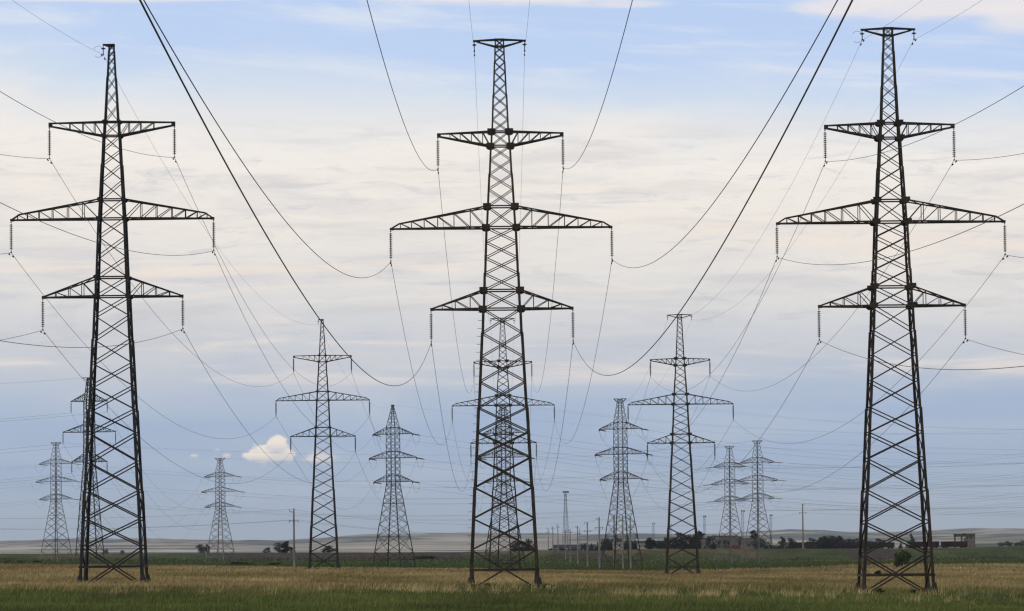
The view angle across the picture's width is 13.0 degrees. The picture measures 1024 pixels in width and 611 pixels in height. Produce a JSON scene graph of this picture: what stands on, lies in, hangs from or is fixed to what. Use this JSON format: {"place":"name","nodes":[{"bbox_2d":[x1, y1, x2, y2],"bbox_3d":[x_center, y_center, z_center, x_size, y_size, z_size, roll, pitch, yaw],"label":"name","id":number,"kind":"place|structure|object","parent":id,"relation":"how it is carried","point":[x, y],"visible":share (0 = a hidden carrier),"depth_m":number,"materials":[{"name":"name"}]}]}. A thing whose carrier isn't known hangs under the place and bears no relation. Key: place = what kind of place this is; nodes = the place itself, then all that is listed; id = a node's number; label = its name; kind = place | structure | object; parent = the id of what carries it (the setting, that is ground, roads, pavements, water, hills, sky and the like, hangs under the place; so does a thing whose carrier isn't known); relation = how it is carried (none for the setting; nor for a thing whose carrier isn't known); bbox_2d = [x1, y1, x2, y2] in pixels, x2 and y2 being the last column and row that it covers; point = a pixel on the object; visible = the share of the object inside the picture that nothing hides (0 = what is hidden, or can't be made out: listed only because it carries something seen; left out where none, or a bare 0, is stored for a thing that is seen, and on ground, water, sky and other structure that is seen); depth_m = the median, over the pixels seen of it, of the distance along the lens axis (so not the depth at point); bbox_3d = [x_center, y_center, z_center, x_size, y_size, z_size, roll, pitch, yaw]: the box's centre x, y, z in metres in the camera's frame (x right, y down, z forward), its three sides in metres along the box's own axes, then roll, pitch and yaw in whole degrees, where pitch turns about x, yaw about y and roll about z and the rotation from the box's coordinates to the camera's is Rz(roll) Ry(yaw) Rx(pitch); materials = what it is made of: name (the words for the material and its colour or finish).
{"place":"outdoors","nodes":[
{"label":"outdoors","id":0,"kind":"place"},
{"bbox_2d":[0,528,1023,553],"bbox_3d":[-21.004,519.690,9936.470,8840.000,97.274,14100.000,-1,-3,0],"label":"hills","id":1,"kind":"structure","parent":0,"point":[455,542],"depth_m":7908.64,"materials":[{"name":"grey"}]},
{"bbox_2d":[553,544,596,548],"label":"blue shed","id":2,"kind":"structure","parent":1,"relation":"on","point":[572,546],"depth_m":3095.66,"materials":[{"name":"metal"}]},
{"bbox_2d":[0,546,1023,610],"bbox_3d":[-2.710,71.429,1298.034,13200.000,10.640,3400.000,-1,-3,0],"label":"field","id":3,"kind":"structure","parent":0,"point":[978,552],"depth_m":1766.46,"materials":[{"name":"plant"}]},
{"bbox_2d":[36,442,75,562],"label":"tension tower","id":4,"kind":"structure","parent":3,"relation":"on","point":[56,494],"depth_m":1478.19,"materials":[{"name":"metal"}]},
{"bbox_2d":[63,377,115,563],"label":"suspension pylon","id":5,"kind":"object","parent":3,"relation":"on","point":[85,425],"visible":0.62,"depth_m":964.39,"materials":[{"name":"metal"}]},
{"bbox_2d":[10,44,214,582],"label":"suspension pylon","id":6,"kind":"object","parent":3,"relation":"on","point":[95,296],"visible":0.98,"depth_m":328.48,"materials":[{"name":"metal"}]},
{"bbox_2d":[9,222,12,252],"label":"insulator string","id":7,"kind":"object","parent":6,"relation":"hanging from","point":[11,232],"visible":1,"depth_m":328.67,"materials":[{"name":"glass"}]},
{"bbox_2d":[12,254,274,438],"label":"conductor wire","id":8,"kind":"object","parent":7,"relation":"hanging from","point":[108,369],"visible":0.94,"depth_m":405.87,"materials":[{"name":"metal"}]},
{"bbox_2d":[41,299,44,329],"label":"insulator string","id":9,"kind":"object","parent":6,"relation":"hanging from","point":[42,313],"visible":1,"depth_m":328.36,"materials":[{"name":"glass"}]},
{"bbox_2d":[44,332,289,483],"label":"conductor wire","id":10,"kind":"object","parent":9,"relation":"hanging from","point":[140,437],"visible":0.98,"depth_m":429.93,"materials":[{"name":"metal"}]},
{"bbox_2d":[48,128,50,157],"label":"insulator string","id":11,"kind":"object","parent":6,"relation":"hanging from","point":[49,145],"visible":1,"depth_m":329.05,"materials":[{"name":"glass"}]},
{"bbox_2d":[50,160,292,386],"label":"conductor wire","id":12,"kind":"object","parent":11,"relation":"hanging from","point":[137,291],"visible":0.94,"depth_m":415.27,"materials":[{"name":"metal"}]},
{"bbox_2d":[173,126,175,156],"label":"insulator string","id":13,"kind":"object","parent":6,"relation":"hanging from","point":[174,142],"visible":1,"depth_m":329.08,"materials":[{"name":"glass"}]},
{"bbox_2d":[0,91,174,159],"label":"conductor wire","id":14,"kind":"object","parent":13,"relation":"hanging from","point":[79,133],"visible":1,"depth_m":251.27,"materials":[{"name":"metal"}]},
{"bbox_2d":[175,159,342,385],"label":"conductor wire","id":15,"kind":"object","parent":13,"relation":"hanging from","point":[226,268],"visible":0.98,"depth_m":384.47,"materials":[{"name":"metal"}]},
{"bbox_2d":[181,298,184,328],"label":"insulator string","id":16,"kind":"object","parent":6,"relation":"hanging from","point":[182,310],"visible":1,"depth_m":328.38,"materials":[{"name":"glass"}]},
{"bbox_2d":[0,329,181,347],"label":"conductor wire","id":17,"kind":"object","parent":16,"relation":"hanging from","point":[85,347],"visible":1,"depth_m":248.10,"materials":[{"name":"metal"}]},
{"bbox_2d":[183,331,352,482],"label":"conductor wire","id":18,"kind":"object","parent":16,"relation":"hanging from","point":[240,422],"visible":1,"depth_m":399.26,"materials":[{"name":"metal"}]},
{"bbox_2d":[212,220,215,250],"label":"insulator string","id":19,"kind":"object","parent":6,"relation":"hanging from","point":[213,237],"visible":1,"depth_m":328.70,"materials":[{"name":"glass"}]},
{"bbox_2d":[0,202,213,255],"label":"conductor wire","id":20,"kind":"object","parent":19,"relation":"hanging from","point":[94,241],"visible":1,"depth_m":229.92,"materials":[{"name":"metal"}]},
{"bbox_2d":[214,252,369,437],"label":"conductor wire","id":21,"kind":"object","parent":19,"relation":"hanging from","point":[263,354],"visible":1,"depth_m":391.73,"materials":[{"name":"metal"}]},
{"bbox_2d":[204,458,238,561],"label":"tension tower","id":22,"kind":"structure","parent":3,"relation":"on","point":[219,497],"depth_m":1597.89,"materials":[{"name":"metal"}]},
{"bbox_2d":[273,542,284,552],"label":"deciduous tree","id":23,"kind":"object","parent":3,"relation":"on","point":[279,547],"visible":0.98,"depth_m":1946.03,"materials":[{"name":"green plant"}]},
{"bbox_2d":[289,508,294,566],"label":"utility pole","id":24,"kind":"object","parent":3,"relation":"on","point":[293,536],"visible":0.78,"depth_m":827.99,"materials":[{"name":"concrete"}]},
{"bbox_2d":[276,319,369,568],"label":"suspension pylon","id":25,"kind":"object","parent":3,"relation":"on","point":[317,400],"visible":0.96,"depth_m":710.67,"materials":[{"name":"metal"}]},
{"bbox_2d":[370,405,416,566],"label":"tension tower","id":26,"kind":"structure","parent":3,"relation":"on","point":[392,481],"depth_m":1099.00,"materials":[{"name":"metal"}]},
{"bbox_2d":[411,555,435,558],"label":"shrub","id":27,"kind":"object","parent":3,"relation":"on","point":[424,557],"visible":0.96,"depth_m":1695.64,"materials":[{"name":"green plant"}]},
{"bbox_2d":[390,38,612,585],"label":"suspension pylon","id":28,"kind":"object","parent":3,"relation":"on","point":[486,228],"visible":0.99,"depth_m":328.15,"materials":[{"name":"metal"}]},
{"bbox_2d":[389,230,392,261],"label":"insulator string","id":29,"kind":"object","parent":28,"relation":"hanging from","point":[390,241],"visible":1,"depth_m":328.69,"materials":[{"name":"glass"}]},
{"bbox_2d":[143,0,390,277],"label":"conductor wire","id":30,"kind":"object","parent":29,"relation":"hanging from","point":[230,143],"visible":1,"depth_m":129.13,"materials":[{"name":"metal"}]},
{"bbox_2d":[391,264,451,444],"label":"conductor wire","id":31,"kind":"object","parent":29,"relation":"hanging from","point":[409,357],"visible":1,"depth_m":390.47,"materials":[{"name":"metal"}]},
{"bbox_2d":[429,312,432,341],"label":"insulator string","id":32,"kind":"object","parent":28,"relation":"hanging from","point":[431,327],"visible":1,"depth_m":328.36,"materials":[{"name":"glass"}]},
{"bbox_2d":[139,0,431,385],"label":"conductor wire","id":33,"kind":"object","parent":32,"relation":"hanging from","point":[165,49],"visible":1,"depth_m":84.40,"materials":[{"name":"metal"}]},
{"bbox_2d":[431,342,470,491],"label":"conductor wire","id":34,"kind":"object","parent":32,"relation":"hanging from","point":[442,419],"visible":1,"depth_m":387.26,"materials":[{"name":"metal"}]},
{"bbox_2d":[436,138,439,168],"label":"insulator string","id":35,"kind":"object","parent":28,"relation":"hanging from","point":[437,152],"visible":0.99,"depth_m":329.08,"materials":[{"name":"glass"}]},
{"bbox_2d":[367,0,438,170],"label":"conductor wire","id":36,"kind":"object","parent":35,"relation":"hanging from","point":[390,82],"visible":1,"depth_m":182.92,"materials":[{"name":"metal"}]},
{"bbox_2d":[438,171,473,387],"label":"conductor wire","id":37,"kind":"object","parent":35,"relation":"hanging from","point":[448,274],"visible":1,"depth_m":385.93,"materials":[{"name":"metal"}]},
{"bbox_2d":[561,137,564,167],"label":"insulator string","id":38,"kind":"object","parent":28,"relation":"hanging from","point":[562,149],"visible":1,"depth_m":329.10,"materials":[{"name":"glass"}]},
{"bbox_2d":[532,171,563,391],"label":"conductor wire","id":39,"kind":"object","parent":38,"relation":"hanging from","point":[554,277],"visible":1,"depth_m":389.15,"materials":[{"name":"metal"}]},
{"bbox_2d":[563,0,632,169],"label":"conductor wire","id":40,"kind":"object","parent":38,"relation":"hanging from","point":[608,85],"visible":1,"depth_m":188.38,"materials":[{"name":"metal"}]},
{"bbox_2d":[571,310,574,340],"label":"insulator string","id":41,"kind":"object","parent":28,"relation":"hanging from","point":[572,322],"visible":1,"depth_m":328.39,"materials":[{"name":"glass"}]},
{"bbox_2d":[573,0,852,375],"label":"conductor wire","id":42,"kind":"object","parent":41,"relation":"hanging from","point":[826,51],"visible":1,"depth_m":88.71,"materials":[{"name":"metal"}]},
{"bbox_2d":[610,228,613,259],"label":"insulator string","id":43,"kind":"object","parent":28,"relation":"hanging from","point":[611,237],"visible":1,"depth_m":328.74,"materials":[{"name":"glass"}]},
{"bbox_2d":[554,261,611,443],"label":"conductor wire","id":44,"kind":"object","parent":43,"relation":"hanging from","point":[595,355],"visible":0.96,"depth_m":390.31,"materials":[{"name":"metal"}]},
{"bbox_2d":[612,0,837,267],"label":"conductor wire","id":45,"kind":"object","parent":43,"relation":"hanging from","point":[759,134],"visible":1,"depth_m":137.42,"materials":[{"name":"metal"}]},
{"bbox_2d":[479,403,526,567],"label":"tension tower","id":46,"kind":"structure","parent":3,"relation":"on","point":[501,489],"depth_m":1099.12,"materials":[{"name":"metal"}]},
{"bbox_2d":[452,318,554,571],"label":"suspension pylon","id":47,"kind":"object","parent":3,"relation":"on","point":[496,405],"visible":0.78,"depth_m":710.24,"materials":[{"name":"metal"}]},
{"bbox_2d":[0,562,1023,595],"bbox_3d":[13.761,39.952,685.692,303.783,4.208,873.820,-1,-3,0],"label":"dry grass","id":48,"kind":"structure","parent":3,"relation":"on","point":[53,576],"depth_m":416.92,"materials":[{"name":"beige plant"}]},
{"bbox_2d":[0,583,1023,610],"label":"green grass","id":49,"kind":"structure","parent":3,"relation":"on","point":[415,599],"depth_m":211.88,"materials":[{"name":"green plant"}]},
{"bbox_2d":[509,541,532,550],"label":"deciduous tree","id":50,"kind":"object","parent":3,"relation":"on","point":[524,548],"visible":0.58,"depth_m":1956.35,"materials":[{"name":"green plant"}]},
{"bbox_2d":[562,491,569,548],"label":"floodlight mast","id":51,"kind":"object","parent":3,"relation":"on","point":[564,529],"visible":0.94,"depth_m":2177.88,"materials":[{"name":"metal"}]},
{"bbox_2d":[595,517,602,568],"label":"utility pole","id":52,"kind":"object","parent":3,"relation":"on","point":[598,519],"visible":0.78,"depth_m":1171.34,"materials":[{"name":"concrete"}]},
{"bbox_2d":[600,538,610,550],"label":"deciduous tree","id":53,"kind":"object","parent":3,"relation":"on","point":[606,544],"visible":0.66,"depth_m":2146.00,"materials":[{"name":"green plant"}]},
{"bbox_2d":[613,515,615,567],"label":"utility pole","id":54,"kind":"object","parent":3,"relation":"on","point":[613,540],"visible":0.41,"depth_m":1104.15,"materials":[{"name":"concrete"}]},
{"bbox_2d":[595,398,646,568],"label":"tension tower","id":55,"kind":"structure","parent":3,"relation":"on","point":[623,472],"depth_m":1099.49,"materials":[{"name":"metal"}]},
{"bbox_2d":[619,515,626,567],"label":"utility pole","id":56,"kind":"object","parent":3,"relation":"on","point":[622,520],"visible":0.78,"depth_m":1065.24,"materials":[{"name":"concrete"}]},
{"bbox_2d":[626,516,631,567],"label":"utility pole","id":57,"kind":"object","parent":3,"relation":"on","point":[630,544],"visible":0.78,"depth_m":1092.66,"materials":[{"name":"concrete"}]},
{"bbox_2d":[643,537,657,548],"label":"deciduous tree","id":58,"kind":"object","parent":3,"relation":"on","point":[650,544],"visible":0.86,"depth_m":1896.46,"materials":[{"name":"green plant"}]},
{"bbox_2d":[669,533,691,548],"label":"deciduous tree","id":59,"kind":"object","parent":3,"relation":"on","point":[682,540],"visible":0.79,"depth_m":2006.12,"materials":[{"name":"green plant"}]},
{"bbox_2d":[628,314,733,574],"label":"suspension pylon","id":60,"kind":"object","parent":3,"relation":"on","point":[673,403],"visible":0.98,"depth_m":690.70,"materials":[{"name":"metal"}]},
{"bbox_2d":[511,541,869,550],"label":"undergrowth","id":61,"kind":"object","parent":3,"relation":"on","point":[694,547],"visible":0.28,"depth_m":2162.23,"materials":[{"name":"green plant"}]},
{"bbox_2d":[705,535,721,548],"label":"deciduous tree","id":62,"kind":"object","parent":3,"relation":"on","point":[711,539],"visible":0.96,"depth_m":2046.82,"materials":[{"name":"green plant"}]},
{"bbox_2d":[717,535,737,548],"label":"ruined building","id":63,"kind":"structure","parent":3,"relation":"on","point":[724,539],"depth_m":2077.37,"materials":[{"name":"concrete"}]},
{"bbox_2d":[710,446,748,562],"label":"tension tower","id":64,"kind":"structure","parent":3,"relation":"on","point":[729,497],"depth_m":1528.44,"materials":[{"name":"metal"}]},
{"bbox_2d":[740,538,762,548],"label":"ruined building","id":65,"kind":"structure","parent":3,"relation":"on","point":[747,544],"depth_m":2057.33,"materials":[{"name":"paint"}]},
{"bbox_2d":[738,440,777,562],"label":"tension tower","id":66,"kind":"structure","parent":3,"relation":"on","point":[758,503],"depth_m":1456.47,"materials":[{"name":"metal"}]},
{"bbox_2d":[785,538,794,548],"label":"deciduous tree","id":67,"kind":"object","parent":3,"relation":"on","point":[790,544],"visible":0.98,"depth_m":2246.39,"materials":[{"name":"green plant"}]},
{"bbox_2d":[799,504,804,548],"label":"utility pole","id":68,"kind":"object","parent":3,"relation":"on","point":[802,529],"visible":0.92,"depth_m":1842.74,"materials":[{"name":"concrete"}]},
{"bbox_2d":[793,542,813,548],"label":"freight wagon","id":69,"kind":"object","parent":3,"relation":"on","point":[796,544],"visible":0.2,"depth_m":2325.53,"materials":[{"name":"red paint"}]},
{"bbox_2d":[819,536,830,548],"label":"deciduous tree","id":70,"kind":"object","parent":3,"relation":"on","point":[825,543],"visible":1,"depth_m":2280.89,"materials":[{"name":"green plant"}]},
{"bbox_2d":[842,542,862,548],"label":"freight wagon","id":71,"kind":"object","parent":3,"relation":"on","point":[845,545],"visible":0.56,"depth_m":2329.51,"materials":[{"name":"red paint"}]},
{"bbox_2d":[869,542,894,548],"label":"freight wagon","id":72,"kind":"object","parent":3,"relation":"on","point":[891,545],"visible":0.57,"depth_m":2331.62,"materials":[{"name":"red paint"}]},
{"bbox_2d":[776,27,1005,592],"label":"suspension pylon","id":73,"kind":"object","parent":3,"relation":"on","point":[874,222],"visible":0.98,"depth_m":318.57,"materials":[{"name":"metal"}]},
{"bbox_2d":[775,226,778,256],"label":"insulator string","id":74,"kind":"object","parent":73,"relation":"hanging from","point":[776,234],"visible":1,"depth_m":318.75,"materials":[{"name":"glass"}]},
{"bbox_2d":[630,258,776,444],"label":"conductor wire","id":75,"kind":"object","parent":74,"relation":"hanging from","point":[738,345],"visible":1,"depth_m":367.87,"materials":[{"name":"metal"}]},
{"bbox_2d":[778,204,1023,264],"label":"conductor wire","id":76,"kind":"object","parent":74,"relation":"hanging from","point":[918,248],"visible":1,"depth_m":209.26,"materials":[{"name":"metal"}]},
{"bbox_2d":[817,309,820,340],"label":"insulator string","id":77,"kind":"object","parent":73,"relation":"hanging from","point":[819,319],"visible":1,"depth_m":318.42,"materials":[{"name":"glass"}]},
{"bbox_2d":[649,341,818,492],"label":"conductor wire","id":78,"kind":"object","parent":77,"relation":"hanging from","point":[768,426],"visible":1,"depth_m":375.03,"materials":[{"name":"metal"}]},
{"bbox_2d":[819,340,1023,369],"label":"conductor wire","id":79,"kind":"object","parent":77,"relation":"hanging from","point":[929,368],"visible":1,"depth_m":230.18,"materials":[{"name":"metal"}]},
{"bbox_2d":[823,130,826,160],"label":"insulator string","id":80,"kind":"object","parent":73,"relation":"hanging from","point":[825,146],"visible":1,"depth_m":319.13,"materials":[{"name":"glass"}]},
{"bbox_2d":[650,163,824,391],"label":"conductor wire","id":81,"kind":"object","parent":80,"relation":"hanging from","point":[770,282],"visible":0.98,"depth_m":381.66,"materials":[{"name":"metal"}]},
{"bbox_2d":[825,86,1023,163],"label":"conductor wire","id":82,"kind":"object","parent":80,"relation":"hanging from","point":[930,135],"visible":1,"depth_m":238.92,"materials":[{"name":"metal"}]},
{"bbox_2d":[952,128,955,160],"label":"insulator string","id":83,"kind":"object","parent":73,"relation":"hanging from","point":[954,141],"visible":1,"depth_m":319.15,"materials":[{"name":"glass"}]},
{"bbox_2d":[714,161,953,390],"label":"conductor wire","id":84,"kind":"object","parent":83,"relation":"hanging from","point":[952,164],"visible":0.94,"depth_m":397.84,"materials":[{"name":"metal"}]},
{"bbox_2d":[963,307,966,338],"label":"insulator string","id":85,"kind":"object","parent":73,"relation":"hanging from","point":[965,321],"visible":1,"depth_m":318.45,"materials":[{"name":"glass"}]},
{"bbox_2d":[717,341,964,492],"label":"conductor wire","id":86,"kind":"object","parent":85,"relation":"hanging from","point":[880,435],"visible":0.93,"depth_m":392.66,"materials":[{"name":"metal"}]},
{"bbox_2d":[1003,223,1006,254],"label":"insulator string","id":87,"kind":"object","parent":73,"relation":"hanging from","point":[1004,241],"visible":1,"depth_m":318.79,"materials":[{"name":"glass"}]},
{"bbox_2d":[736,255,1004,443],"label":"conductor wire","id":88,"kind":"object","parent":87,"relation":"hanging from","point":[907,372],"visible":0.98,"depth_m":395.19,"materials":[{"name":"metal"}]},
{"bbox_2d":[894,550,910,567],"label":"shrub","id":89,"kind":"object","parent":3,"relation":"on","point":[901,559],"visible":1,"depth_m":897.84,"materials":[{"name":"green plant"}]},
{"bbox_2d":[912,541,939,547],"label":"freight wagon","id":90,"kind":"object","parent":3,"relation":"on","point":[934,543],"visible":0.57,"depth_m":2177.88,"materials":[{"name":"red paint"}]},
{"bbox_2d":[940,541,967,547],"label":"freight wagon","id":91,"kind":"object","parent":3,"relation":"on","point":[960,544],"visible":0.86,"depth_m":2175.89,"materials":[{"name":"red paint"}]},
{"bbox_2d":[953,533,974,547],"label":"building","id":92,"kind":"structure","parent":3,"relation":"on","point":[970,538],"depth_m":2267.53,"materials":[{"name":"concrete"}]},
{"bbox_2d":[0,0,1023,540],"label":"sky","id":93,"kind":"structure","parent":0,"point":[301,91],"materials":[{"name":"blue"}]},
{"bbox_2d":[2,579,1023,604],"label":"dry tuft grass","id":94,"kind":"structure","parent":0,"point":[707,593],"depth_m":269.89,"materials":[{"name":"brown plant"}]},
{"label":"insulator string","id":95,"kind":"object","parent":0,"visible":0},
{"bbox_2d":[382,436,1021,468],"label":"conductor wire","id":96,"kind":"object","parent":95,"relation":"attached to","point":[709,467],"visible":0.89,"depth_m":1233.12,"materials":[{"name":"metal"}]},
{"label":"insulator string","id":97,"kind":"object","parent":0,"visible":0},
{"bbox_2d":[424,483,1019,510],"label":"conductor wire","id":98,"kind":"object","parent":97,"relation":"attached to","point":[719,509],"visible":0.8,"depth_m":1219.44,"materials":[{"name":"metal"}]},
{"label":"insulator string","id":99,"kind":"object","parent":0,"visible":0},
{"bbox_2d":[603,456,980,486],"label":"conductor wire","id":100,"kind":"object","parent":99,"relation":"attached to","point":[853,483],"visible":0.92,"depth_m":1228.30,"materials":[{"name":"metal"}]},
{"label":"insulator string","id":101,"kind":"object","parent":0,"visible":0},
{"bbox_2d":[108,484,730,498],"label":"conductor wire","id":102,"kind":"object","parent":101,"relation":"attached to","point":[418,498],"visible":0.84,"depth_m":1498.59,"materials":[{"name":"metal"}]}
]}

